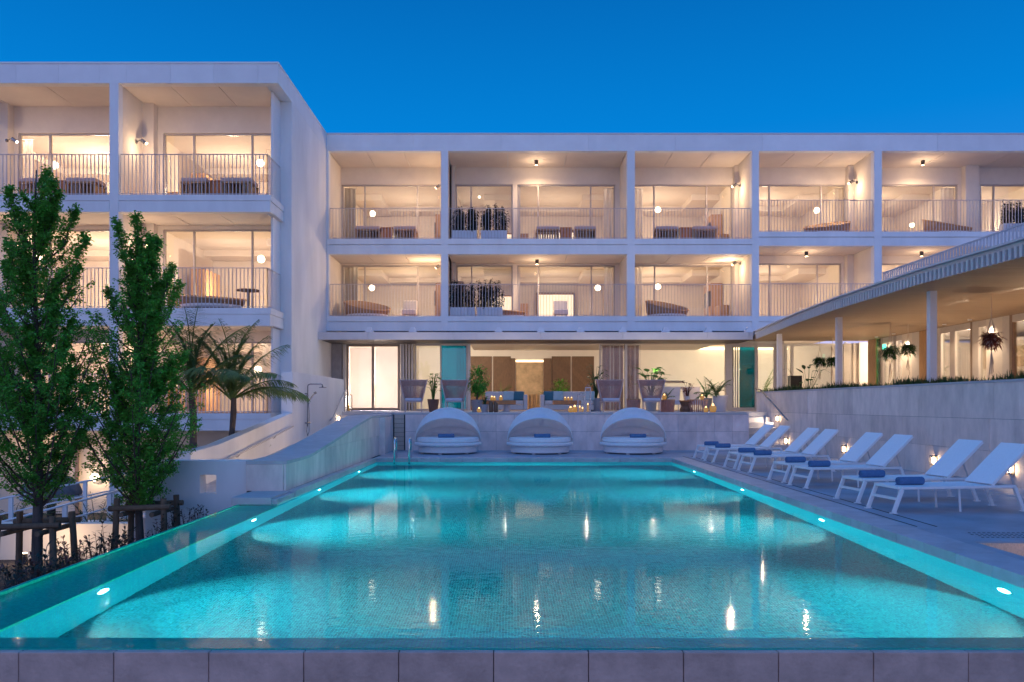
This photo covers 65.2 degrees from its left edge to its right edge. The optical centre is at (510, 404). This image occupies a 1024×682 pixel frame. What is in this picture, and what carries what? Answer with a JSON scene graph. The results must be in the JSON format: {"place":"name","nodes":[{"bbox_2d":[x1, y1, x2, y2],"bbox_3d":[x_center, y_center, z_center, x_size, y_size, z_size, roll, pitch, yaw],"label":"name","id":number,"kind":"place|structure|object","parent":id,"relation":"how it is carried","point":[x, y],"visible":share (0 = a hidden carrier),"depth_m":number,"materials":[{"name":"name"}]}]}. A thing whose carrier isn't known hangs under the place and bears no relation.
{"place":"outdoors","nodes":[
{"label":"outdoors","id":0,"kind":"place"},
{"bbox_2d":[0,559,84,589],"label":"planting bed","id":1,"kind":"object","parent":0,"point":[7,562],"depth_m":13.30,"materials":[{"name":"plant"}]},
{"bbox_2d":[0,540,52,587],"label":"shrub","id":2,"kind":"object","parent":1,"relation":"on","point":[45,556],"visible":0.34,"depth_m":8.37,"materials":[{"name":"green plant"}]},
{"bbox_2d":[0,511,81,573],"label":"tree support","id":3,"kind":"object","parent":1,"relation":"on","point":[51,525],"visible":0.81,"depth_m":12.14,"materials":[{"name":"brown wood"}]},
{"bbox_2d":[18,475,82,517],"bbox_3d":[-13.786,2.955,24.000,1.700,1.780,1.700,0,0,0],"label":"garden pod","id":4,"kind":"object","parent":1,"relation":"on","point":[75,490],"visible":0.26,"depth_m":23.70,"materials":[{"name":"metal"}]},
{"bbox_2d":[0,164,113,578],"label":"slender tree","id":5,"kind":"object","parent":1,"relation":"on","point":[37,410],"visible":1,"depth_m":11.85,"materials":[{"name":"green plant"}]},
{"bbox_2d":[59,210,208,540],"bbox_3d":[-5.986,-0.137,12.672,2.178,5.811,1.982,0,0,0],"label":"slender tree","id":6,"kind":"object","parent":1,"relation":"on","point":[150,314],"visible":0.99,"depth_m":12.55,"materials":[{"name":"green plant"}]},
{"bbox_2d":[108,494,183,548],"bbox_3d":[-5.771,2.104,12.700,0.953,1.286,0.745,0,0,0],"label":"tree support","id":7,"kind":"object","parent":1,"relation":"on","point":[162,506],"visible":0.58,"depth_m":12.42,"materials":[{"name":"brown wood"}]},
{"bbox_2d":[118,306,267,448],"bbox_3d":[-6.732,0.486,17.079,3.110,5.135,2.833,0,0,-22],"label":"palm tree","id":8,"kind":"object","parent":1,"relation":"on","point":[193,362],"visible":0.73,"depth_m":17.22,"materials":[{"name":"green plant"}]},
{"bbox_2d":[191,269,219,296],"bbox_3d":[-12.127,-4.209,31.800,0.546,2.100,1.600,0,0,0],"label":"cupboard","id":9,"kind":"object","parent":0,"point":[207,283],"visible":0.25,"depth_m":31.17,"materials":[{"name":"yellow wood"}]},
{"bbox_2d":[196,358,219,410],"bbox_3d":[-12.127,-0.757,31.800,0.546,2.100,1.600,0,0,0],"label":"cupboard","id":10,"kind":"object","parent":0,"point":[211,400],"visible":0.18,"depth_m":31.59,"materials":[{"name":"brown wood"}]},
{"bbox_2d":[162,318,310,434],"bbox_3d":[-6.819,0.462,19.816,3.397,5.176,3.260,0,0,10],"label":"palm tree","id":11,"kind":"object","parent":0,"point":[233,390],"visible":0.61,"depth_m":19.57,"materials":[{"name":"green plant"}]},
{"bbox_2d":[134,411,389,541],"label":"ramp","id":12,"kind":"structure","parent":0,"point":[210,486],"depth_m":21.84,"materials":[{"name":"concrete"}]},
{"bbox_2d":[231,458,375,505],"bbox_3d":[-3.960,2.043,17.111,0.720,1.203,9.497,0,0,0],"label":"pool ledge","id":13,"kind":"object","parent":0,"point":[263,497],"visible":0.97,"depth_m":13.26,"materials":[{"name":"stone"}]},
{"bbox_2d":[0,457,832,519],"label":"ground","id":14,"kind":"structure","parent":0,"point":[60,515],"depth_m":28.04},
{"bbox_2d":[0,522,127,559],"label":"garden wall","id":15,"kind":"structure","parent":14,"relation":"on","point":[7,547],"depth_m":14.50,"materials":[{"name":"beige paint"}]},
{"bbox_2d":[0,62,331,514],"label":"hotel wing","id":16,"kind":"structure","parent":14,"relation":"on","point":[217,121],"depth_m":27.86,"materials":[{"name":"paint"}]},
{"bbox_2d":[23,139,34,177],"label":"curtain","id":17,"kind":"object","parent":16,"relation":"hanging from","point":[27,146],"visible":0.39,"depth_m":28.76,"materials":[{"name":"fabric"}]},
{"bbox_2d":[19,134,108,177],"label":"window","id":18,"kind":"structure","parent":16,"relation":"in","point":[20,135],"depth_m":28.26,"materials":[{"name":"metal"}]},
{"bbox_2d":[65,178,105,194],"bbox_3d":[-14.427,-7.244,27.200,1.001,0.720,0.850,0,0,0],"label":"lounger","id":19,"kind":"object","parent":16,"relation":"on","point":[85,185],"visible":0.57,"depth_m":26.84,"materials":[{"name":"grey wood"}]},
{"bbox_2d":[79,444,107,512],"bbox_3d":[-14.754,2.622,28.325,1.083,2.446,0.050,0,0,0],"label":"ground door","id":20,"kind":"structure","parent":16,"relation":"in","point":[93,488],"depth_m":28.30,"materials":[{"name":"beige paint"}]},
{"bbox_2d":[180,178,208,194],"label":"lounger","id":21,"kind":"object","parent":16,"relation":"on","point":[193,185],"visible":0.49,"depth_m":26.82,"materials":[{"name":"grey wood"}]},
{"bbox_2d":[177,294,246,307],"bbox_3d":[-10.178,-3.495,27.193,2.338,0.627,1.882,0,0,0],"label":"wicker daybed","id":22,"kind":"object","parent":16,"relation":"on","point":[194,300],"visible":0.66,"depth_m":26.49,"materials":[{"name":"brown wicker"}]},
{"bbox_2d":[164,134,270,194],"bbox_3d":[-10.244,-8.211,28.310,4.019,2.699,0.108,0,0,0],"label":"window","id":23,"kind":"structure","parent":16,"relation":"in","point":[165,135],"depth_m":28.26,"materials":[{"name":"metal"}]},
{"bbox_2d":[164,230,270,307],"bbox_3d":[-10.244,-4.664,28.310,4.019,3.011,0.108,0,0,0],"label":"window","id":24,"kind":"structure","parent":16,"relation":"in","point":[165,231],"depth_m":28.26,"materials":[{"name":"metal"}]},
{"bbox_2d":[221,178,258,194],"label":"lounger","id":25,"kind":"object","parent":16,"relation":"on","point":[243,185],"visible":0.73,"depth_m":26.82,"materials":[{"name":"fabric"}]},
{"bbox_2d":[261,344,270,410],"bbox_3d":[-8.717,-0.946,28.750,0.474,2.438,0.083,0,0,0],"label":"curtain","id":26,"kind":"object","parent":16,"relation":"hanging from","point":[266,350],"visible":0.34,"depth_m":28.75,"materials":[{"name":"fabric"}]},
{"bbox_2d":[145,460,249,537],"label":"white garden wall","id":27,"kind":"structure","parent":14,"relation":"on","point":[187,483],"depth_m":13.42,"materials":[{"name":"paint"}]},
{"bbox_2d":[178,413,291,483],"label":"sloping white wall","id":28,"kind":"structure","parent":14,"relation":"on","point":[227,447],"depth_m":19.94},
{"bbox_2d":[281,372,343,443],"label":"shower wall","id":29,"kind":"structure","parent":14,"relation":"on","point":[323,404],"depth_m":26.07,"materials":[{"name":"paint"}]},
{"bbox_2d":[0,650,1023,681],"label":"overflow wall","id":30,"kind":"structure","parent":14,"relation":"on","point":[511,665],"depth_m":5.00,"materials":[{"name":"tile"}]},
{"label":"pool wall","id":31,"kind":"structure","parent":14,"relation":"on","visible":0},
{"bbox_2d":[0,648,1023,649],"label":"overflow shelf","id":32,"kind":"object","parent":31,"relation":"on","point":[511,648],"depth_m":5.38,"materials":[{"name":"tile"}]},
{"bbox_2d":[0,462,1023,647],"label":"water","id":33,"kind":"structure","parent":0,"point":[525,555],"depth_m":7.14,"materials":[{"name":"liquid"}]},
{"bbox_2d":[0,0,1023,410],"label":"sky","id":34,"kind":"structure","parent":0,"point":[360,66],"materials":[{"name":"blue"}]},
{"bbox_2d":[359,410,755,416],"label":"terrace","id":35,"kind":"structure","parent":0,"point":[391,411],"depth_m":29.36,"materials":[{"name":"stone"}]},
{"bbox_2d":[399,379,427,411],"bbox_3d":[-3.257,-0.286,26.799,0.969,1.097,0.750,0,0,-6],"label":"back chair","id":36,"kind":"object","parent":35,"relation":"on","point":[420,393],"visible":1,"depth_m":26.98,"materials":[{"name":"wicker"}]},
{"bbox_2d":[441,379,468,410],"bbox_3d":[-1.864,-0.286,26.800,0.969,1.097,0.750,0,0,3],"label":"back chair","id":37,"kind":"object","parent":35,"relation":"on","point":[455,387],"visible":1,"depth_m":26.99,"materials":[{"name":"wicker"}]},
{"bbox_2d":[466,364,489,411],"bbox_3d":[-1.122,-0.564,27.231,0.932,1.652,0.955,0,0,40],"label":"potted plant","id":38,"kind":"object","parent":35,"relation":"on","point":[477,390],"visible":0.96,"depth_m":27.05,"materials":[{"name":"green plant"}]},
{"bbox_2d":[485,392,527,409],"bbox_3d":[-0.167,-0.138,29.600,1.561,0.680,0.840,0,0,0],"label":"sofa","id":39,"kind":"object","parent":35,"relation":"on","point":[521,405],"visible":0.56,"depth_m":29.20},
{"bbox_2d":[540,392,593,409],"bbox_3d":[2.061,-0.138,29.600,1.940,0.680,0.840,0,0,0],"label":"sofa","id":40,"kind":"object","parent":35,"relation":"on","point":[548,404],"visible":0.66,"depth_m":29.20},
{"bbox_2d":[332,332,830,410],"bbox_3d":[6.205,-1.381,36.625,27.590,3.387,6.150,0,0,0],"label":"hotel lounge","id":41,"kind":"object","parent":35,"relation":"on","point":[371,375],"visible":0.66,"depth_m":39.38,"materials":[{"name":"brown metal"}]},
{"bbox_2d":[346,344,399,409],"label":"window","id":42,"kind":"structure","parent":41,"relation":"in","point":[347,345],"depth_m":33.90,"materials":[{"name":"white glass"}]},
{"bbox_2d":[415,344,467,409],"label":"window","id":43,"kind":"structure","parent":41,"relation":"in","point":[440,345],"depth_m":33.90,"materials":[{"name":"metal"}]},
{"bbox_2d":[601,345,623,409],"bbox_3d":[4.380,-1.151,34.400,0.955,2.787,0.084,0,0,0],"label":"curtain","id":44,"kind":"object","parent":41,"relation":"hanging from","point":[606,357],"visible":0.68,"depth_m":34.41,"materials":[{"name":"fabric"}]},
{"bbox_2d":[627,345,639,402],"bbox_3d":[5.234,-1.151,34.400,0.602,2.787,0.083,0,0,0],"label":"curtain","id":45,"kind":"object","parent":41,"relation":"hanging from","point":[630,371],"visible":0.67,"depth_m":34.39,"materials":[{"name":"fabric"}]},
{"bbox_2d":[327,133,1023,331],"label":"hotel building","id":46,"kind":"structure","parent":41,"relation":"on","point":[789,182],"depth_m":34.30,"materials":[{"name":"concrete"}]},
{"bbox_2d":[345,188,356,238],"bbox_3d":[-7.193,-8.255,35.750,0.603,2.795,0.083,0,0,0],"label":"curtain","id":47,"kind":"object","parent":46,"relation":"hanging from","point":[350,197],"visible":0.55,"depth_m":35.74,"materials":[{"name":"fabric"}]},
{"bbox_2d":[345,267,358,315],"bbox_3d":[-7.179,-4.904,35.750,0.746,2.482,0.083,0,0,0],"label":"curtain","id":48,"kind":"object","parent":46,"relation":"hanging from","point":[351,275],"visible":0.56,"depth_m":35.75,"materials":[{"name":"fabric"}]},
{"bbox_2d":[344,300,390,315],"bbox_3d":[-6.151,-4.103,34.345,2.028,0.876,1.635,0,0,0],"label":"wicker daybed","id":49,"kind":"object","parent":46,"relation":"on","point":[375,309],"visible":0.58,"depth_m":33.96,"materials":[{"name":"brown wicker"}]},
{"bbox_2d":[355,226,380,238],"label":"lounger","id":50,"kind":"object","parent":46,"relation":"on","point":[373,232],"visible":0.56,"depth_m":33.97,"materials":[{"name":"grey"}]},
{"bbox_2d":[341,185,440,238],"bbox_3d":[-5.194,-8.269,35.410,4.573,2.863,0.108,0,0,0],"label":"window","id":51,"kind":"structure","parent":46,"relation":"in","point":[342,186],"depth_m":35.36,"materials":[{"name":"metal"}]},
{"bbox_2d":[341,265,440,315],"bbox_3d":[-5.194,-4.893,35.410,4.573,2.499,0.108,0,0,0],"label":"window","id":52,"kind":"structure","parent":46,"relation":"in","point":[342,266],"depth_m":35.35,"materials":[{"name":"metal"}]},
{"bbox_2d":[448,279,475,315],"bbox_3d":[-2.009,-4.440,33.422,1.291,1.549,0.570,0,0,0],"label":"planter","id":53,"kind":"object","parent":46,"relation":"on","point":[456,309],"visible":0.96,"depth_m":33.32,"materials":[{"name":"green plant"}]},
{"bbox_2d":[450,206,478,238],"bbox_3d":[-1.905,-7.574,33.425,1.293,1.429,0.609,0,0,0],"label":"planter","id":54,"kind":"object","parent":46,"relation":"on","point":[458,230],"visible":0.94,"depth_m":33.30,"materials":[{"name":"green plant"}]},
{"bbox_2d":[456,185,512,238],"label":"window","id":55,"kind":"structure","parent":46,"relation":"in","point":[470,186],"depth_m":35.35,"materials":[{"name":"metal"}]},
{"bbox_2d":[475,279,505,315],"bbox_3d":[-0.860,-4.468,33.418,1.371,1.606,0.552,0,0,0],"label":"planter","id":56,"kind":"object","parent":46,"relation":"on","point":[497,311],"visible":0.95,"depth_m":33.30,"materials":[{"name":"green plant"}]},
{"bbox_2d":[480,203,509,238],"bbox_3d":[-0.653,-7.620,33.436,1.351,1.521,0.541,0,0,0],"label":"planter","id":57,"kind":"object","parent":46,"relation":"on","point":[499,231],"visible":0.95,"depth_m":33.35,"materials":[{"name":"green plant"}]},
{"bbox_2d":[536,293,574,315],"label":"lit niche","id":58,"kind":"object","parent":46,"relation":"on","point":[569,298],"visible":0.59,"depth_m":41.12,"materials":[{"name":"white"}]},
{"bbox_2d":[517,185,614,238],"bbox_3d":[2.447,-8.269,35.410,4.328,2.863,0.108,0,0,0],"label":"window","id":59,"kind":"structure","parent":46,"relation":"in","point":[538,186],"depth_m":35.36,"materials":[{"name":"metal"}]},
{"bbox_2d":[517,265,614,315],"bbox_3d":[2.447,-4.893,35.410,4.328,2.499,0.108,0,0,0],"label":"window","id":60,"kind":"structure","parent":46,"relation":"in","point":[538,266],"depth_m":35.36,"materials":[{"name":"metal"}]},
{"bbox_2d":[603,188,612,238],"bbox_3d":[4.390,-8.255,35.750,0.546,2.795,0.083,0,0,0],"label":"curtain","id":61,"kind":"object","parent":46,"relation":"hanging from","point":[608,197],"visible":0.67,"depth_m":35.75,"materials":[{"name":"fabric"}]},
{"bbox_2d":[603,267,612,315],"bbox_3d":[4.419,-4.904,35.750,0.546,2.482,0.083,0,0,0],"label":"curtain","id":62,"kind":"object","parent":46,"relation":"hanging from","point":[608,275],"visible":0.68,"depth_m":35.75,"materials":[{"name":"fabric"}]},
{"bbox_2d":[635,188,642,238],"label":"curtain","id":63,"kind":"object","parent":46,"relation":"hanging from","point":[638,197],"visible":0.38,"depth_m":35.75,"materials":[{"name":"fabric"}]},
{"bbox_2d":[635,267,642,315],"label":"curtain","id":64,"kind":"object","parent":46,"relation":"hanging from","point":[638,275],"visible":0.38,"depth_m":35.75,"materials":[{"name":"fabric"}]},
{"bbox_2d":[645,300,688,315],"bbox_3d":[6.709,-4.103,34.345,1.872,0.875,1.510,0,0,0],"label":"wicker daybed","id":65,"kind":"object","parent":46,"relation":"on","point":[686,310],"visible":0.56,"depth_m":33.93,"materials":[{"name":"brown wicker"}]},
{"bbox_2d":[635,185,731,238],"bbox_3d":[7.470,-8.269,35.410,4.636,2.863,0.108,0,0,0],"label":"window","id":66,"kind":"structure","parent":46,"relation":"in","point":[653,186],"depth_m":35.36,"materials":[{"name":"metal"}]},
{"bbox_2d":[635,265,731,315],"bbox_3d":[7.470,-4.893,35.410,4.636,2.499,0.108,0,0,0],"label":"window","id":67,"kind":"structure","parent":46,"relation":"in","point":[654,266],"depth_m":35.36,"materials":[{"name":"metal"}]},
{"bbox_2d":[692,226,716,238],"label":"lounger","id":68,"kind":"object","parent":46,"relation":"on","point":[702,232],"visible":0.67,"depth_m":33.97,"materials":[{"name":"white fabric"}]},
{"bbox_2d":[759,264,840,315],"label":"window","id":69,"kind":"structure","parent":46,"relation":"in","point":[759,264],"depth_m":35.36,"materials":[{"name":"metal"}]},
{"bbox_2d":[759,185,844,231],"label":"window","id":70,"kind":"structure","parent":46,"relation":"in","point":[768,186],"depth_m":35.36,"materials":[{"name":"metal"}]},
{"bbox_2d":[803,221,850,231],"bbox_3d":[13.568,-7.564,34.343,1.976,0.828,1.592,0,0,0],"label":"wicker daybed","id":71,"kind":"object","parent":46,"relation":"on","point":[810,228],"visible":0.53,"depth_m":33.87,"materials":[{"name":"brown wicker"}]},
{"bbox_2d":[882,185,956,224],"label":"window","id":72,"kind":"structure","parent":46,"relation":"in","point":[932,186],"depth_m":35.41,"materials":[{"name":"metal"}]},
{"bbox_2d":[940,188,953,223],"bbox_3d":[19.577,-8.400,35.750,0.775,2.505,0.084,0,0,0],"label":"curtain","id":73,"kind":"object","parent":46,"relation":"hanging from","point":[947,193],"visible":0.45,"depth_m":35.76,"materials":[{"name":"fabric"}]},
{"bbox_2d":[922,219,971,231],"bbox_3d":[18.746,-7.603,34.345,2.028,0.905,1.635,0,0,0],"label":"wicker daybed","id":74,"kind":"object","parent":46,"relation":"on","point":[943,227],"visible":0.47,"depth_m":33.76,"materials":[{"name":"brown wicker"}]},
{"bbox_2d":[999,201,1023,231],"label":"planter","id":75,"kind":"object","parent":46,"relation":"on","point":[1011,216],"visible":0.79,"depth_m":33.37,"materials":[{"name":"green plant"}]},
{"bbox_2d":[730,344,776,409],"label":"window","id":76,"kind":"structure","parent":41,"relation":"in","point":[755,346],"depth_m":33.90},
{"bbox_2d":[595,379,623,411],"bbox_3d":[3.302,-0.286,26.799,0.969,1.097,0.750,0,0,-5],"label":"back chair","id":77,"kind":"object","parent":35,"relation":"on","point":[605,396],"visible":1,"depth_m":26.96,"materials":[{"name":"wicker"}]},
{"bbox_2d":[637,379,665,411],"bbox_3d":[4.708,-0.286,26.799,0.969,1.097,0.750,0,0,5],"label":"back chair","id":78,"kind":"object","parent":35,"relation":"on","point":[657,395],"visible":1,"depth_m":26.96,"materials":[{"name":"fabric"}]},
{"bbox_2d":[638,367,666,410],"bbox_3d":[5.372,-0.561,30.191,1.497,1.646,1.273,0,0,0],"label":"potted plant","id":79,"kind":"object","parent":35,"relation":"on","point":[650,406],"visible":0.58,"depth_m":30.08,"materials":[{"name":"green plant"}]},
{"bbox_2d":[699,377,731,411],"bbox_3d":[7.359,-0.371,28.616,1.053,1.266,1.147,0,0,-39],"label":"potted plant","id":80,"kind":"object","parent":35,"relation":"on","point":[720,402],"visible":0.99,"depth_m":28.42,"materials":[{"name":"green plant"}]},
{"bbox_2d":[783,364,828,388],"bbox_3d":[12.090,-0.715,32.465,2.021,1.961,1.698,0,0,-28],"label":"potted plant","id":81,"kind":"object","parent":35,"relation":"on","point":[794,380],"visible":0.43,"depth_m":32.20,"materials":[{"name":"green plant"}]},
{"bbox_2d":[782,313,1023,387],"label":"pavilion","id":82,"kind":"structure","parent":35,"relation":"on","point":[960,353],"depth_m":26.67,"materials":[{"name":"beige paint"}]},
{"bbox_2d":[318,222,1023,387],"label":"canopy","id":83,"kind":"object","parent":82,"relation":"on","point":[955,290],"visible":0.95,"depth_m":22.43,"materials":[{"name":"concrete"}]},
{"bbox_2d":[879,333,902,380],"bbox_3d":[11.833,-1.640,24.973,0.721,1.850,0.714,0,0,-32],"label":"hanging plant","id":84,"kind":"object","parent":83,"relation":"hanging from","point":[890,352],"visible":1,"depth_m":24.83,"materials":[{"name":"green plant"}]},
{"bbox_2d":[977,294,1006,376],"bbox_3d":[11.187,-1.605,18.587,0.640,1.919,0.656,0,0,0],"label":"hanging plant","id":85,"kind":"object","parent":83,"relation":"hanging from","point":[992,341],"visible":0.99,"depth_m":18.55,"materials":[{"name":"green plant"}]},
{"bbox_2d":[782,343,834,387],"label":"window","id":86,"kind":"structure","parent":82,"relation":"in","point":[784,345],"depth_m":33.69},
{"bbox_2d":[375,450,1023,587],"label":"pool deck","id":87,"kind":"structure","parent":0,"point":[946,539],"depth_m":11.78,"materials":[{"name":"stone"}]},
{"bbox_2d":[414,407,480,454],"bbox_3d":[-1.862,0.767,23.750,1.980,1.353,1.980,0,0,-3],"label":"domed daybed","id":88,"kind":"object","parent":87,"relation":"on","point":[461,425],"visible":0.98,"depth_m":23.40,"materials":[{"name":"fabric"}]},
{"bbox_2d":[506,407,572,454],"bbox_3d":[0.865,0.767,23.750,1.980,1.353,1.980,0,0,0],"label":"domed daybed","id":89,"kind":"object","parent":87,"relation":"on","point":[526,426],"visible":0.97,"depth_m":23.40,"materials":[{"name":"fabric"}]},
{"bbox_2d":[393,412,748,449],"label":"terrace wall","id":90,"kind":"structure","parent":87,"relation":"on","point":[688,430],"depth_m":25.16,"materials":[{"name":"concrete"}]},
{"bbox_2d":[599,407,666,454],"bbox_3d":[3.629,0.767,23.750,1.980,1.353,1.980,0,0,4],"label":"domed daybed","id":91,"kind":"object","parent":87,"relation":"on","point":[619,427],"visible":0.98,"depth_m":23.41,"materials":[{"name":"fabric"}]},
{"bbox_2d":[692,424,773,458],"bbox_3d":[5.987,0.993,21.497,2.077,0.904,0.640,0,0,-9],"label":"sun lounger","id":92,"kind":"object","parent":87,"relation":"on","point":[758,435],"visible":0.71,"depth_m":21.46,"materials":[{"name":"white paint"}]},
{"bbox_2d":[703,425,789,462],"bbox_3d":[5.988,0.993,20.300,2.077,0.904,0.640,0,0,-7],"label":"sun lounger","id":93,"kind":"object","parent":87,"relation":"on","point":[774,436],"visible":0.89,"depth_m":20.26,"materials":[{"name":"white paint"}]},
{"bbox_2d":[747,412,787,449],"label":"steps","id":94,"kind":"structure","parent":87,"relation":"on","point":[755,422],"depth_m":26.57,"materials":[{"name":"stone"}]},
{"bbox_2d":[722,428,818,468],"bbox_3d":[5.952,0.993,18.290,2.077,0.904,0.640,0,0,-7],"label":"sun lounger","id":95,"kind":"object","parent":87,"relation":"on","point":[801,440],"visible":0.65,"depth_m":18.24,"materials":[{"name":"white paint"}]},
{"bbox_2d":[736,429,838,472],"bbox_3d":[5.996,0.993,17.323,2.077,0.904,0.640,0,0,-8],"label":"sun lounger","id":96,"kind":"object","parent":87,"relation":"on","point":[819,442],"visible":0.88,"depth_m":17.25,"materials":[{"name":"white paint"}]},
{"bbox_2d":[766,432,882,482],"bbox_3d":[5.979,0.993,15.214,2.077,0.904,0.640,0,0,-9],"label":"sun lounger","id":97,"kind":"object","parent":87,"relation":"on","point":[854,454],"visible":0.77,"depth_m":15.21,"materials":[{"name":"white paint"}]},
{"bbox_2d":[786,434,913,488],"bbox_3d":[6.008,0.993,14.152,2.077,0.904,0.640,0,0,-8],"label":"sun lounger","id":98,"kind":"object","parent":87,"relation":"on","point":[888,451],"visible":0.85,"depth_m":14.12,"materials":[{"name":"white paint"}]},
{"bbox_2d":[756,379,1023,488],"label":"garden stone wall","id":99,"kind":"structure","parent":87,"relation":"on","point":[938,420],"depth_m":17.30,"materials":[{"name":"stone"}]},
{"bbox_2d":[833,439,983,503],"bbox_3d":[6.013,0.993,12.092,2.077,0.904,0.640,0,0,-7],"label":"sun lounger","id":100,"kind":"object","parent":87,"relation":"on","point":[954,458],"visible":0.83,"depth_m":12.07,"materials":[{"name":"white paint"}]},
{"bbox_2d":[864,442,1023,513],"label":"sun lounger","id":101,"kind":"object","parent":87,"relation":"on","point":[1001,459],"visible":1,"depth_m":10.96,"materials":[{"name":"white paint"}]},
{"bbox_2d":[962,532,1023,537],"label":"drain grate","id":102,"kind":"object","parent":87,"relation":"on","point":[999,534],"visible":1,"depth_m":8.87,"materials":[{"name":"metal"}]},
{"bbox_2d":[980,543,1023,555],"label":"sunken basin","id":103,"kind":"object","parent":87,"relation":"in","point":[1016,548],"visible":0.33,"depth_m":8.39,"materials":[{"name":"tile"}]},
{"bbox_2d":[704,283,721,315],"bbox_3d":[9.583,-4.643,37.900,0.500,2.000,1.400,0,0,0],"label":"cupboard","id":104,"kind":"object","parent":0,"point":[714,290],"visible":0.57,"depth_m":37.20,"materials":[{"name":"brown wood"}]},
{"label":"planter soil","id":105,"kind":"structure","parent":0,"visible":0},
{"bbox_2d":[764,370,1023,391],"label":"grass","id":106,"kind":"structure","parent":105,"relation":"on","point":[944,379],"depth_m":18.41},
{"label":"ramp kerb","id":107,"kind":"structure","parent":0,"visible":0},
{"bbox_2d":[2,490,124,521],"bbox_3d":[-10.062,2.490,18.000,2.930,1.110,0.112,0,0,-43],"label":"ramp railing","id":108,"kind":"object","parent":107,"relation":"on","point":[65,506],"visible":0.28,"depth_m":18.23,"materials":[{"name":"white paint"}]},
{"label":"ramp kerb","id":109,"kind":"structure","parent":0,"visible":0},
{"bbox_2d":[0,473,124,521],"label":"ramp railing","id":110,"kind":"object","parent":109,"relation":"on","point":[10,512],"visible":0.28,"depth_m":21.67,"materials":[{"name":"metal"}]},
{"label":"pool wall","id":111,"kind":"structure","parent":0,"visible":0},
{"bbox_2d":[246,414,392,490],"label":"curved top wall","id":112,"kind":"structure","parent":111,"relation":"on","point":[343,443],"depth_m":16.69,"materials":[{"name":"paint"}]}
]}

